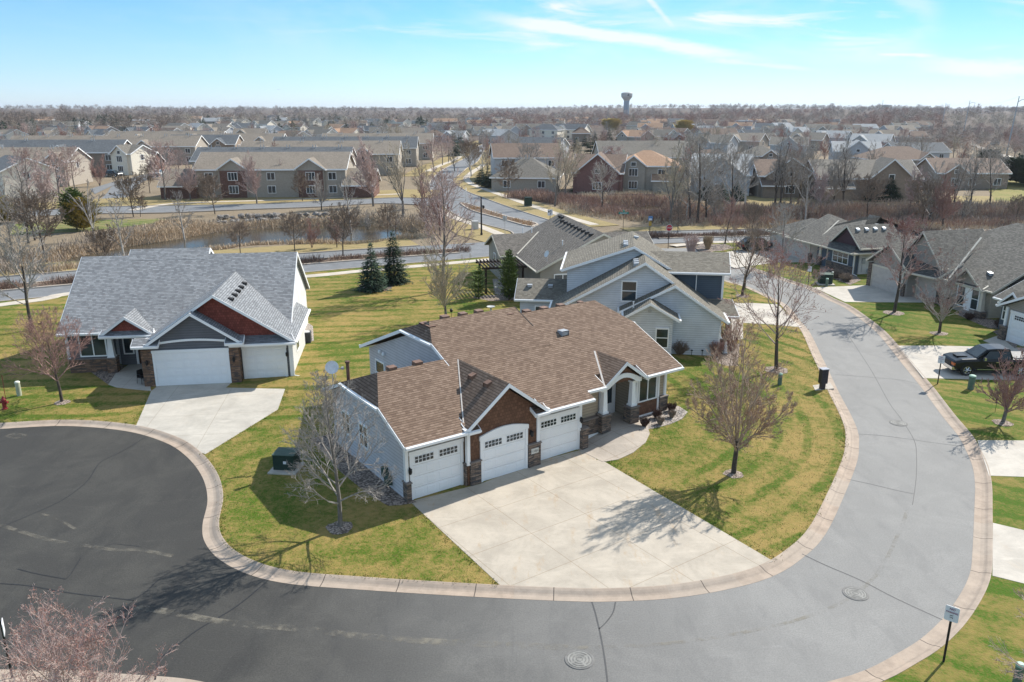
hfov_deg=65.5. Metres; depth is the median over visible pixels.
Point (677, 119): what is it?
house
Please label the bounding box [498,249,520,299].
arborvitae
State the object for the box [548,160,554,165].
window
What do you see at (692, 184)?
birch tree
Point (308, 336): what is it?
air conditioner
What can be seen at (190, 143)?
townhouse
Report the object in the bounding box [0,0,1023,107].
sky
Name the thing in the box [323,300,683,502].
ranch house
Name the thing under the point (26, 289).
bare tree
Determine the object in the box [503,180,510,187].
window
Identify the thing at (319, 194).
bare tree
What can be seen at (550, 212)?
keep right sign
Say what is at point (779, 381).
utility pedestal
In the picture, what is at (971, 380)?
utility pedestal
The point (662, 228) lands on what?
verge
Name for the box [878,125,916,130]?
house
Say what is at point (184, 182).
bare tree
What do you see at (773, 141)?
house
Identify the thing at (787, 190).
window
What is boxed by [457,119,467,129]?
bare tree
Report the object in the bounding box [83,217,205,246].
reeds
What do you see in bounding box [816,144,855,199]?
bare tree
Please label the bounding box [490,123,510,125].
house
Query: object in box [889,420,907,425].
manhole cover
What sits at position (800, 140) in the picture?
bare tree
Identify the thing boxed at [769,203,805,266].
bare tree
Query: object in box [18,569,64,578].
road crack
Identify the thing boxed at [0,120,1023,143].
woods
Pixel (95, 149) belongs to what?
townhouse
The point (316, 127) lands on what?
house
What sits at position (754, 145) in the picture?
bare tree
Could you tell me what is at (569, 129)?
house
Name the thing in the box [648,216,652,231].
route sign
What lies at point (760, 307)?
driveway
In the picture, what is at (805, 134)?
bare tree
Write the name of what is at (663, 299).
family house
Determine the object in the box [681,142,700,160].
bare tree
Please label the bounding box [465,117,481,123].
house
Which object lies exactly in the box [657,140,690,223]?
cottonwood tree
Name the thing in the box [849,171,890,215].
bare tree
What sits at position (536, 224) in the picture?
boulevard kerb
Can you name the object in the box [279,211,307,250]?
bare tree
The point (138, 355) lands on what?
front door
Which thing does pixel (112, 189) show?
townhouse lane
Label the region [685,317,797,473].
maple tree
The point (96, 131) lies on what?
house
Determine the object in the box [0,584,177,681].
maple tree
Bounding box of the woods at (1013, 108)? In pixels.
[0,103,1023,118]
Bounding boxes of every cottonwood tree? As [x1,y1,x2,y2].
[376,141,412,216]
[411,154,431,202]
[483,146,490,173]
[543,130,578,205]
[557,139,585,195]
[571,137,582,155]
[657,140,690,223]
[663,170,693,213]
[952,137,959,157]
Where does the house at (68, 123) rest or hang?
on the ground at (150, 190)
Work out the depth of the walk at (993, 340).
63.16 m
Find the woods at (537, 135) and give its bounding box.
[0,120,1019,147]
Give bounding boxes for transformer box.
[267,447,304,474]
[815,272,834,285]
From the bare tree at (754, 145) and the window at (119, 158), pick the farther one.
the bare tree at (754, 145)
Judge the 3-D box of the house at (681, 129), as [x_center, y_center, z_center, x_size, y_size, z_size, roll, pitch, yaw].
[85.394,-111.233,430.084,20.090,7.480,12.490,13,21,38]
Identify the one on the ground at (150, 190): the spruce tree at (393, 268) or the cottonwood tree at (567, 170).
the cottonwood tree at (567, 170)
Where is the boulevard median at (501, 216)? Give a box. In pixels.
[462,203,534,225]
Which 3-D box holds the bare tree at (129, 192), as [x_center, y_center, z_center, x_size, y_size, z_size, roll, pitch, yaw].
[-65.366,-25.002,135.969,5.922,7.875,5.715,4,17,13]
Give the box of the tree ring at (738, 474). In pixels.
[723,469,743,477]
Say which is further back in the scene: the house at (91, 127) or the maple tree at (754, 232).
the house at (91, 127)
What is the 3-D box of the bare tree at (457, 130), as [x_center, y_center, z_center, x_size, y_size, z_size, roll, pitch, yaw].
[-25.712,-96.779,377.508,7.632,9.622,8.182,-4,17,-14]
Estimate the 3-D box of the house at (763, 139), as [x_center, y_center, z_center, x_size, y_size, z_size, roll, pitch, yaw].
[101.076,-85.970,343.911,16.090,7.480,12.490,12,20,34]
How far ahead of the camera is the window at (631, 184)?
175.42 m
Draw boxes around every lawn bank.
[10,219,164,234]
[742,196,1010,205]
[988,179,1023,200]
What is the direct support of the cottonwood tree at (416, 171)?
on the ground at (150, 190)
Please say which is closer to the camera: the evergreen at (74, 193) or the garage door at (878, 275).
the garage door at (878, 275)
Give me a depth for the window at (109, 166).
227.73 m
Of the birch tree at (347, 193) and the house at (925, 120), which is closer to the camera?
the birch tree at (347, 193)
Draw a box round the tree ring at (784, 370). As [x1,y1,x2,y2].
[765,366,787,372]
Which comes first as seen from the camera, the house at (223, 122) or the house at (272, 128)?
the house at (272, 128)
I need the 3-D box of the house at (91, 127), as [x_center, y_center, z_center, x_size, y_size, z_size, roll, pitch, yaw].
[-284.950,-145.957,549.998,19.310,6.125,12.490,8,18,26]
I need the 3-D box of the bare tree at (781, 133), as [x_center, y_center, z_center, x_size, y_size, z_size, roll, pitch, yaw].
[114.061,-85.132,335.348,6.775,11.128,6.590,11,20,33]
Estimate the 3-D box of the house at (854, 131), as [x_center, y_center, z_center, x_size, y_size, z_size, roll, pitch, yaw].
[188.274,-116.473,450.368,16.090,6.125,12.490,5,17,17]
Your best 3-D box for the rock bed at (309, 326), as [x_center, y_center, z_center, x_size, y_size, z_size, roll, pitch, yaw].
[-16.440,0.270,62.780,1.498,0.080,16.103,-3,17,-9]
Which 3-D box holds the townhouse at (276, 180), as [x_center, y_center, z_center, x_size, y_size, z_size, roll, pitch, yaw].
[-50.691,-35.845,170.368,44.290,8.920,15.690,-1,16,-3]
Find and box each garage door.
[151,348,231,385]
[241,345,287,378]
[408,437,463,499]
[479,423,528,481]
[540,407,579,459]
[770,233,784,251]
[787,239,810,260]
[870,263,904,294]
[915,276,939,301]
[1006,310,1023,345]
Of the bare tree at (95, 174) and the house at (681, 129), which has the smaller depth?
the bare tree at (95, 174)
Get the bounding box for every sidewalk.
[0,258,488,306]
[130,193,398,209]
[427,156,461,170]
[432,207,503,233]
[463,164,599,224]
[672,241,738,246]
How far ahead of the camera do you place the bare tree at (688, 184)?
130.49 m
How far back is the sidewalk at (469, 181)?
163.72 m
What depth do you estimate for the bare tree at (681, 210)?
117.01 m
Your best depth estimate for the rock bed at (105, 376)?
55.38 m
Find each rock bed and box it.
[92,365,123,383]
[305,323,313,340]
[312,433,415,505]
[326,521,352,533]
[359,284,391,292]
[473,295,513,300]
[493,279,514,294]
[638,405,687,430]
[695,244,734,251]
[716,344,739,365]
[820,265,860,284]
[958,311,997,328]
[993,330,1017,347]
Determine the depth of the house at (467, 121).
780.44 m
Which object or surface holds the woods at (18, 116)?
on the ground at (150, 190)
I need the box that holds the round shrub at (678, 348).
[672,339,688,354]
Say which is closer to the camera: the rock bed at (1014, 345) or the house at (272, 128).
the rock bed at (1014, 345)
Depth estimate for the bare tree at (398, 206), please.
125.40 m
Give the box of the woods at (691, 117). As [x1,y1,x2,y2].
[469,104,945,128]
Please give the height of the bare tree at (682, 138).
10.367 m
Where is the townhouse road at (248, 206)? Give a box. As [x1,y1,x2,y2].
[21,198,430,215]
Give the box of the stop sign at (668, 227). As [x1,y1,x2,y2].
[666,225,672,244]
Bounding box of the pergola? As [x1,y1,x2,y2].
[476,258,526,293]
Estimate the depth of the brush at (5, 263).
92.58 m
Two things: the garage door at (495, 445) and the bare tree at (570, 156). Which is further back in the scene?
the bare tree at (570, 156)
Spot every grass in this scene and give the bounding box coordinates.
[462,203,531,224]
[703,235,714,248]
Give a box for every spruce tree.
[71,116,77,132]
[352,243,391,293]
[379,229,412,287]
[447,135,461,155]
[455,134,466,152]
[474,166,485,184]
[478,166,491,187]
[569,142,581,150]
[581,135,588,145]
[584,136,593,153]
[605,128,614,140]
[696,183,712,200]
[707,183,737,203]
[728,183,747,201]
[863,185,882,201]
[875,178,903,201]
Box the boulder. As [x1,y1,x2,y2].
[238,213,244,218]
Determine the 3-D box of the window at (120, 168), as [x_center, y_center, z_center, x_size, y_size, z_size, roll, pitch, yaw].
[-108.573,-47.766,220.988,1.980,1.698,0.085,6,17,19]
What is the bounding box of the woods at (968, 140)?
[861,124,1023,150]
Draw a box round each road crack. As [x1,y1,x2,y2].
[0,583,132,600]
[2,437,144,526]
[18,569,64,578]
[119,563,189,615]
[154,582,266,679]
[591,602,607,681]
[599,602,615,628]
[803,554,942,619]
[845,330,916,504]
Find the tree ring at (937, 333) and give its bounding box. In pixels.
[929,331,947,334]
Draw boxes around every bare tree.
[0,177,7,196]
[0,192,24,251]
[0,222,56,329]
[1,304,92,401]
[2,146,45,199]
[3,158,38,243]
[5,187,74,256]
[16,122,30,132]
[16,172,41,240]
[26,122,36,132]
[26,148,77,201]
[28,122,35,134]
[28,161,56,212]
[54,144,88,188]
[57,125,68,134]
[83,224,118,255]
[88,155,106,185]
[108,171,145,216]
[130,196,146,216]
[135,164,158,192]
[137,140,178,199]
[143,148,160,172]
[147,123,161,130]
[166,148,188,168]
[173,158,198,199]
[190,173,229,213]
[196,173,218,199]
[222,218,252,252]
[235,150,261,202]
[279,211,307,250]
[279,369,399,526]
[291,171,310,200]
[303,217,321,247]
[306,172,331,209]
[317,202,360,254]
[328,216,344,246]
[347,121,358,127]
[350,133,379,205]
[363,211,371,229]
[372,202,403,238]
[375,121,386,132]
[386,201,406,230]
[411,167,446,230]
[421,138,441,169]
[426,184,455,234]
[432,132,451,164]
[434,122,443,132]
[439,135,455,161]
[441,119,451,131]
[449,127,465,144]
[449,147,459,170]
[456,139,482,169]
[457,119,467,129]
[465,141,485,160]
[476,129,494,147]
[483,136,490,163]
[490,135,505,142]
[494,158,523,189]
[504,137,521,142]
[516,140,547,160]
[519,123,526,132]
[528,126,541,136]
[549,152,564,171]
[562,149,574,177]
[588,159,620,207]
[599,145,630,155]
[637,124,653,139]
[663,132,674,140]
[668,204,688,233]
[669,122,733,222]
[671,155,709,218]
[675,130,687,139]
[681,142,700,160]
[682,148,735,217]
[704,179,730,217]
[706,141,761,218]
[709,196,743,243]
[741,202,764,226]
[746,135,759,146]
[759,126,776,138]
[765,126,795,202]
[769,139,794,203]
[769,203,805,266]
[772,127,788,136]
[775,143,813,202]
[777,125,789,136]
[789,142,802,158]
[789,143,827,198]
[793,135,809,158]
[801,128,811,149]
[809,164,833,202]
[816,134,830,158]
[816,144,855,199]
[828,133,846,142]
[831,132,861,200]
[836,145,857,158]
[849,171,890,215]
[866,139,885,158]
[893,128,915,140]
[895,133,914,146]
[905,161,929,207]
[906,174,948,220]
[909,134,933,153]
[914,160,953,218]
[929,167,962,228]
[948,145,974,201]
[951,120,966,130]
[955,142,970,157]
[955,184,975,220]
[961,140,985,201]
[968,144,1012,201]
[973,122,987,138]
[973,344,1023,421]
[1006,132,1023,155]
[1006,194,1023,218]
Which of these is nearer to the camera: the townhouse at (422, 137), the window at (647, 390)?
the window at (647, 390)
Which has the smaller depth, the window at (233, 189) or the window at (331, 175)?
the window at (233, 189)
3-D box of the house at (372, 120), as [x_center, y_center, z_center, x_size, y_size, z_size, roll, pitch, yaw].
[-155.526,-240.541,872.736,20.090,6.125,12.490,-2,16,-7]
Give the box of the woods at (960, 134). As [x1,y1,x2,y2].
[883,122,1023,154]
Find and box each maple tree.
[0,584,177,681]
[416,165,478,284]
[417,231,473,313]
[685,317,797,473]
[715,214,778,294]
[718,231,832,368]
[862,213,942,312]
[912,234,980,332]
[988,587,1023,679]
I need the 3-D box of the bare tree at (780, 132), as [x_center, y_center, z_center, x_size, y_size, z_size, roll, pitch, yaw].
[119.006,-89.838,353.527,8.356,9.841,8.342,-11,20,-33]
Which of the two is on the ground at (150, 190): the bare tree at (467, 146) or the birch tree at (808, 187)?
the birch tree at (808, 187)
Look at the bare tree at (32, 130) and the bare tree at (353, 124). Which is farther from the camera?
the bare tree at (353, 124)
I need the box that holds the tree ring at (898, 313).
[883,310,903,315]
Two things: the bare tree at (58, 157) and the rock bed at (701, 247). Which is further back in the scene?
the bare tree at (58, 157)
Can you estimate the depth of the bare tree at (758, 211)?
119.83 m
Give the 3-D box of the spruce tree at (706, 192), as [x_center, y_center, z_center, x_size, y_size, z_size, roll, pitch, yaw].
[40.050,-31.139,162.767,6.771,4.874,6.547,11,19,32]
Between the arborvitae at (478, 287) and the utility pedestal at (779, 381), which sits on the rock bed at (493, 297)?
the arborvitae at (478, 287)
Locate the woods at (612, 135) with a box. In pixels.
[25,122,1022,155]
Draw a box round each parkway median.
[2,249,455,289]
[651,230,986,237]
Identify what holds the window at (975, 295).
in the family house at (994, 265)
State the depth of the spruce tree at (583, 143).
386.84 m
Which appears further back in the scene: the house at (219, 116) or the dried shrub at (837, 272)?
the house at (219, 116)
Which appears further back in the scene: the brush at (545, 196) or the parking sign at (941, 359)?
the brush at (545, 196)
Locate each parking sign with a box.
[0,618,12,674]
[937,356,944,383]
[942,605,959,661]
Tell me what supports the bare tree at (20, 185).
on the ground at (150, 190)
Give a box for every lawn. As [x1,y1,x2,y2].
[0,257,845,584]
[712,243,1023,681]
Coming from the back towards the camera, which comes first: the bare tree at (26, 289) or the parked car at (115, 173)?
the parked car at (115, 173)
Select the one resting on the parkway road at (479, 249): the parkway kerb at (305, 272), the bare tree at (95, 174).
the parkway kerb at (305, 272)
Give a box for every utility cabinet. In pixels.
[471,221,478,229]
[524,197,531,205]
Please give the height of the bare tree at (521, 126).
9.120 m
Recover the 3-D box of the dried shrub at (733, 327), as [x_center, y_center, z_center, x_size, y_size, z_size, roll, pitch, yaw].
[16.603,-0.740,60.824,3.126,3.014,3.081,9,19,28]
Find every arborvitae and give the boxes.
[469,266,486,297]
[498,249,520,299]
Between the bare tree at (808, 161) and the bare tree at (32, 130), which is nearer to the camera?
the bare tree at (808, 161)
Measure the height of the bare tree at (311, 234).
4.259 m
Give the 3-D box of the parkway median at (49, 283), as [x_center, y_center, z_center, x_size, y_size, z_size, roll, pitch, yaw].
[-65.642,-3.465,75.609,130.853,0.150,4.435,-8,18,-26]
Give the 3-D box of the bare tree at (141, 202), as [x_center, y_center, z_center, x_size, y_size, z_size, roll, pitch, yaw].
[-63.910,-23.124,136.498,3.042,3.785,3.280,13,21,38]
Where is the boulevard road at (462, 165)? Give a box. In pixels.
[430,145,546,232]
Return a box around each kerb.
[0,245,419,276]
[0,251,992,681]
[0,252,459,291]
[0,256,488,301]
[0,280,858,601]
[43,197,425,209]
[45,203,427,215]
[429,144,513,233]
[454,144,547,219]
[460,202,537,226]
[648,225,998,231]
[659,235,769,238]
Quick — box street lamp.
[480,196,484,234]
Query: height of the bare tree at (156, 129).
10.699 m
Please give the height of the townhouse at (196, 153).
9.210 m
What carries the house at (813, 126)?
on the ground at (150, 190)
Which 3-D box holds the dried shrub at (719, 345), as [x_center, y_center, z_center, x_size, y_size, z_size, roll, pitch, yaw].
[15.294,0.486,59.597,1.446,1.359,1.401,-2,16,-5]
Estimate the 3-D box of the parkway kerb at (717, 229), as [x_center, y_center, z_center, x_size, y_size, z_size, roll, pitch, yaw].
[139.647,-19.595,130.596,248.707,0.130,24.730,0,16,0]
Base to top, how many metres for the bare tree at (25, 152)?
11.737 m
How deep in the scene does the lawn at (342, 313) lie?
43.57 m
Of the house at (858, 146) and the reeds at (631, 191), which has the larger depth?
the house at (858, 146)
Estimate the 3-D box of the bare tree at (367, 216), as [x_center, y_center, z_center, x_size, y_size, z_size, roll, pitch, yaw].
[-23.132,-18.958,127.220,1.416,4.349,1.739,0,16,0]
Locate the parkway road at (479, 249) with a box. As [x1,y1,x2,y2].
[0,227,993,300]
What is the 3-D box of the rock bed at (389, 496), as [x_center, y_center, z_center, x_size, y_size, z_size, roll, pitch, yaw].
[-8.054,6.614,41.140,1.600,0.080,10.100,-11,20,-33]
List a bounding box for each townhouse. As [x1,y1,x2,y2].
[0,138,165,172]
[0,145,92,185]
[0,155,57,197]
[9,134,208,163]
[108,130,225,134]
[108,144,155,174]
[157,152,380,198]
[186,133,243,146]
[189,144,356,167]
[213,132,286,140]
[240,139,402,174]
[272,135,419,165]
[322,133,433,159]
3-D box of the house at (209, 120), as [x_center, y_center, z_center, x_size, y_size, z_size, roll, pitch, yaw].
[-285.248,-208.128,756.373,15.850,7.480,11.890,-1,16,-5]
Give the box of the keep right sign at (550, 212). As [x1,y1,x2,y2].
[548,209,552,215]
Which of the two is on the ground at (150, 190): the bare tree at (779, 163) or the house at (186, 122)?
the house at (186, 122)
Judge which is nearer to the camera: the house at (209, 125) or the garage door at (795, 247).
the garage door at (795, 247)
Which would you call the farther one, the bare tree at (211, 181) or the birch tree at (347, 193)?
the bare tree at (211, 181)
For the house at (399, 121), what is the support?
on the ground at (150, 190)
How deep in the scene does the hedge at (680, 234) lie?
115.75 m
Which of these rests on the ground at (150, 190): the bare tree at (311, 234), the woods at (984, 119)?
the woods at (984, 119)
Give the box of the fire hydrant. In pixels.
[0,375,8,409]
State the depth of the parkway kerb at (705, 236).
114.78 m
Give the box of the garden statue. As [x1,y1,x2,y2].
[722,343,727,353]
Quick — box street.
[0,248,974,681]
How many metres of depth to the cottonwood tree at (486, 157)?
222.60 m
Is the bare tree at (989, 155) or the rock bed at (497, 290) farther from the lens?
the bare tree at (989, 155)
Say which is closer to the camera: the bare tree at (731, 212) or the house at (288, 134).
the bare tree at (731, 212)
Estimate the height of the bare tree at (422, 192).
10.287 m
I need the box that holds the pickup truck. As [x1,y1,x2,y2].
[941,344,1023,375]
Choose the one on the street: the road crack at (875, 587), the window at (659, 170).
the road crack at (875, 587)
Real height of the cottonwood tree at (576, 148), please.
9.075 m
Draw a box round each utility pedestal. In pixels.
[14,381,21,395]
[777,373,782,384]
[967,374,975,389]
[1012,661,1023,681]
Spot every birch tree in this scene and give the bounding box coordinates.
[66,180,103,237]
[101,197,135,255]
[167,190,193,239]
[335,175,363,233]
[460,145,478,175]
[474,151,487,171]
[677,171,697,216]
[737,143,761,204]
[795,170,821,219]
[809,141,820,158]
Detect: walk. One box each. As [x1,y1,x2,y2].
[108,364,150,390]
[578,411,649,461]
[983,336,1014,348]
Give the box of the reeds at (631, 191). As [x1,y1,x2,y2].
[577,188,697,199]
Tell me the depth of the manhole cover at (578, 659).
27.03 m
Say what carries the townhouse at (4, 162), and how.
on the ground at (150, 190)
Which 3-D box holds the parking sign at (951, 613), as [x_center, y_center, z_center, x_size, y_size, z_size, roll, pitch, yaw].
[14.519,9.811,26.518,0.420,2.250,0.092,12,20,36]
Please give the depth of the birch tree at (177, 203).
116.33 m
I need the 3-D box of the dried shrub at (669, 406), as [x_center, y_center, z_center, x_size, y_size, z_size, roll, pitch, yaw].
[9.527,3.912,47.576,0.650,0.611,0.711,12,20,34]
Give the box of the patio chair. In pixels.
[136,369,143,382]
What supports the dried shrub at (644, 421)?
on the rock bed at (681, 413)
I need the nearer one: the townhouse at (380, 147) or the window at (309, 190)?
the window at (309, 190)
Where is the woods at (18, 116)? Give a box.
[0,106,184,130]
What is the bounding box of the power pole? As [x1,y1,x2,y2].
[1006,96,1023,152]
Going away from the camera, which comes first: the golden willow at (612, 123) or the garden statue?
the garden statue
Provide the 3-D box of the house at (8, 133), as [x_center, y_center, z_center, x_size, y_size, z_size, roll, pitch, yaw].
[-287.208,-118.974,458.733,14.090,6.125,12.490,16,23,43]
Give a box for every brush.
[0,206,455,274]
[0,249,126,272]
[199,212,321,237]
[500,187,675,222]
[567,191,1023,228]
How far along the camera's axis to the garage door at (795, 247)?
98.02 m
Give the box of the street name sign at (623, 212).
[619,210,628,223]
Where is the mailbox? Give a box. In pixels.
[818,367,829,389]
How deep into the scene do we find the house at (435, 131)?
438.18 m
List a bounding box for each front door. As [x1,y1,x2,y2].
[134,338,141,363]
[607,385,613,412]
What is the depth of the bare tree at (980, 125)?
474.30 m
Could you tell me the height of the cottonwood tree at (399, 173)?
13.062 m
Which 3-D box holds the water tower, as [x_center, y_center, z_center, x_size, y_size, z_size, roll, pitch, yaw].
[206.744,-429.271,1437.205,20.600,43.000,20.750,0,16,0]
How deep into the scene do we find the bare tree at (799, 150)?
265.76 m
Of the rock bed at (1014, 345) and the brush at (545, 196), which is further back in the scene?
the brush at (545, 196)
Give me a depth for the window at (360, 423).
40.82 m
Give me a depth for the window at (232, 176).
164.03 m
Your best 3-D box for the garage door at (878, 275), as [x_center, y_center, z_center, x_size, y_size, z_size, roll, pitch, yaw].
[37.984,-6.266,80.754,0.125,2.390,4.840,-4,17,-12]
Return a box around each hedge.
[0,245,470,289]
[649,227,939,238]
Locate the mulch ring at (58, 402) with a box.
[54,400,70,404]
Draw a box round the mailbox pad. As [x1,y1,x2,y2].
[813,382,833,389]
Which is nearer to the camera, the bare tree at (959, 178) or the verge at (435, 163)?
the bare tree at (959, 178)
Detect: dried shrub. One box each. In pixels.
[639,416,650,426]
[651,407,662,418]
[655,416,664,424]
[666,401,676,410]
[667,409,676,417]
[682,233,700,251]
[707,340,725,355]
[721,311,750,350]
[829,267,845,277]
[838,272,853,280]
[963,312,975,319]
[994,317,998,326]
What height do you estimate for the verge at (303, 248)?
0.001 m
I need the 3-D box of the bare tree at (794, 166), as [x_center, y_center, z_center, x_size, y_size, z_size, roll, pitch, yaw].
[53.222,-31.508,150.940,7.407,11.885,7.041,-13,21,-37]
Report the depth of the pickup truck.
55.13 m
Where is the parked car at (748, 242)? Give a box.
[737,236,772,250]
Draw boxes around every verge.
[0,238,417,275]
[25,189,438,209]
[405,140,478,175]
[445,212,510,241]
[454,145,617,226]
[621,221,1021,231]
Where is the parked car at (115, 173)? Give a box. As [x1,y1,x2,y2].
[105,170,122,176]
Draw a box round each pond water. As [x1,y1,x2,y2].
[64,225,412,260]
[612,206,1008,223]
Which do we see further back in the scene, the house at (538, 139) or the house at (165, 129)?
the house at (165, 129)
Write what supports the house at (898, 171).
on the lawn bank at (765, 201)
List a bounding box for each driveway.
[136,383,284,453]
[412,450,772,587]
[729,249,811,268]
[731,303,801,339]
[814,285,925,301]
[898,346,1023,379]
[977,440,1023,476]
[992,523,1023,583]
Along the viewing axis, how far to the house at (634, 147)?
230.75 m
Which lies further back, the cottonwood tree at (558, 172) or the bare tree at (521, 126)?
the bare tree at (521, 126)
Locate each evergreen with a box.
[52,187,91,228]
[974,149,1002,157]
[1002,153,1023,183]
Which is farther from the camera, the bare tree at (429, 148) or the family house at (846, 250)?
the bare tree at (429, 148)
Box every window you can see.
[78,335,107,356]
[105,155,110,159]
[106,164,111,169]
[116,156,122,161]
[117,166,123,171]
[122,338,134,353]
[227,172,237,180]
[229,186,238,193]
[266,172,274,179]
[267,186,275,192]
[305,172,314,179]
[306,185,315,193]
[328,172,335,179]
[329,185,336,192]
[341,408,350,434]
[358,421,368,449]
[375,358,384,372]
[386,156,392,161]
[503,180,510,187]
[535,305,548,309]
[538,181,544,187]
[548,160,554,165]
[554,274,566,278]
[592,182,601,189]
[621,280,637,301]
[628,181,636,188]
[629,168,637,175]
[637,376,657,402]
[655,328,668,348]
[658,169,664,173]
[785,185,794,193]
[832,250,848,264]
[956,285,966,306]
[969,289,980,309]
[993,178,1001,184]
[1001,306,1005,319]
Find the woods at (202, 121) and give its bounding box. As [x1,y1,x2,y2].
[0,113,430,130]
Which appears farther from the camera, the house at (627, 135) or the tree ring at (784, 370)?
the house at (627, 135)
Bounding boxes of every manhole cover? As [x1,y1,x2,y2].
[564,649,594,669]
[842,586,868,600]
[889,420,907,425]
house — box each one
[0,129,28,139]
[36,120,61,129]
[37,127,56,134]
[43,130,72,134]
[53,121,80,131]
[56,247,310,386]
[84,125,108,133]
[86,129,114,134]
[92,126,118,130]
[113,122,134,130]
[124,127,151,130]
[134,124,152,126]
[152,127,179,130]
[161,126,191,129]
[165,123,188,125]
[170,130,211,130]
[177,121,197,124]
[189,123,204,129]
[201,118,220,122]
[202,123,234,129]
[210,127,233,132]
[215,121,232,123]
[217,115,230,118]
[230,118,250,122]
[231,123,256,127]
[233,128,268,132]
[250,120,275,127]
[259,125,283,132]
[269,117,286,120]
[273,121,287,127]
[276,130,311,136]
[282,123,306,130]
[303,118,321,125]
[304,126,332,131]
[305,129,336,136]
[322,119,337,125]
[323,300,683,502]
[325,124,349,127]
[332,128,364,132]
[339,120,367,126]
[356,125,381,132]
[361,119,379,123]
[369,127,399,132]
[385,124,406,127]
[389,128,424,132]
[391,119,410,126]
[420,125,453,132]
[426,130,442,141]
[433,118,456,123]
[441,130,469,142]
[445,124,471,132]
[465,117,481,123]
[466,120,485,125]
[471,126,493,135]
[478,128,518,143]
[484,213,653,279]
[489,143,562,175]
[489,155,563,191]
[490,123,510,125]
[493,119,513,124]
[494,125,521,137]
[514,231,739,355]
[516,123,550,134]
[519,137,569,156]
[529,124,564,136]
[544,121,564,124]
[555,124,590,139]
[571,127,590,141]
[571,152,627,192]
[591,140,690,169]
[616,130,654,140]
[623,150,684,192]
[626,121,649,129]
[630,127,652,129]
[637,123,662,127]
[640,120,660,122]
[647,129,675,140]
[654,128,689,131]
[667,118,683,125]
[671,132,704,141]
[689,153,753,195]
[692,125,716,131]
[695,134,738,153]
[695,149,723,153]
[696,120,718,125]
[696,128,737,134]
[718,126,744,128]
[728,122,752,128]
[728,133,769,149]
[737,129,763,132]
[738,145,782,158]
[749,157,812,197]
[755,123,770,128]
[761,125,786,133]
[766,214,921,275]
[769,123,793,126]
[769,136,808,155]
[774,119,795,125]
[783,127,809,136]
[790,132,828,150]
[802,124,830,131]
[807,157,923,200]
[814,125,845,131]
[816,122,838,124]
[816,130,852,141]
[822,119,839,122]
[828,140,881,158]
[830,129,860,132]
[832,125,861,126]
[846,127,868,133]
[849,133,895,146]
[852,124,878,130]
[853,146,938,164]
[866,223,1023,318]
[868,130,910,141]
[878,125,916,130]
[883,142,951,157]
[889,123,920,130]
[903,121,928,130]
[909,131,928,140]
[910,120,934,126]
[917,158,1012,188]
[992,280,1023,345]
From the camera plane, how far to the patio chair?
53.71 m
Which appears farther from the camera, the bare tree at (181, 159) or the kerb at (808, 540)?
the bare tree at (181, 159)
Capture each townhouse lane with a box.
[91,179,123,193]
[95,174,161,209]
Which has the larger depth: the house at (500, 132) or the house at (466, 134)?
the house at (466, 134)
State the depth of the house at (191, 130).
430.82 m
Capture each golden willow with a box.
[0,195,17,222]
[57,196,104,229]
[600,118,620,130]
[673,119,693,129]
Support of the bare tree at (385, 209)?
on the ground at (150, 190)
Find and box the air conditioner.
[304,330,311,342]
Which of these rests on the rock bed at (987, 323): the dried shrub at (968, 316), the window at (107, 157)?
the dried shrub at (968, 316)
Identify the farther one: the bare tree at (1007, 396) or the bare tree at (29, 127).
the bare tree at (29, 127)
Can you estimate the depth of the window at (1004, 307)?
66.36 m
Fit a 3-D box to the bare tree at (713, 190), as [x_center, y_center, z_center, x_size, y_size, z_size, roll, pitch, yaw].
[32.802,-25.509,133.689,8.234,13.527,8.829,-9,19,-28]
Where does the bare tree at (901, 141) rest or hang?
on the ground at (150, 190)
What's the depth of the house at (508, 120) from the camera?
736.26 m
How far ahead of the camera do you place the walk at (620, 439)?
43.88 m
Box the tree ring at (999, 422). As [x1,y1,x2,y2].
[992,419,1013,425]
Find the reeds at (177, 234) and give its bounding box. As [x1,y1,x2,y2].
[0,213,438,271]
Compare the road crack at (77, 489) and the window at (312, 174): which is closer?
the road crack at (77, 489)
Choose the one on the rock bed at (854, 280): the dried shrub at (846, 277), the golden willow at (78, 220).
the dried shrub at (846, 277)
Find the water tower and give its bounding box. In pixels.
[621,92,632,114]
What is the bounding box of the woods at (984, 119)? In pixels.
[0,110,1023,126]
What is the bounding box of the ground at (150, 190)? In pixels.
[0,108,1023,601]
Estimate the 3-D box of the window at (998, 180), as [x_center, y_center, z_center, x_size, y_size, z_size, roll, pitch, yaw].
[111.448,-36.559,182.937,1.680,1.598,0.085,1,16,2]
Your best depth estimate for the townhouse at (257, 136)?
294.95 m
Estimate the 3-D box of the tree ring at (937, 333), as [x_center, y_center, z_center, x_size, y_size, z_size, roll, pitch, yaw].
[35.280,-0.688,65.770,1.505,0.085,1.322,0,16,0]
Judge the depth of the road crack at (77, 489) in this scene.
39.41 m
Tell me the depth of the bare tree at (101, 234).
99.55 m

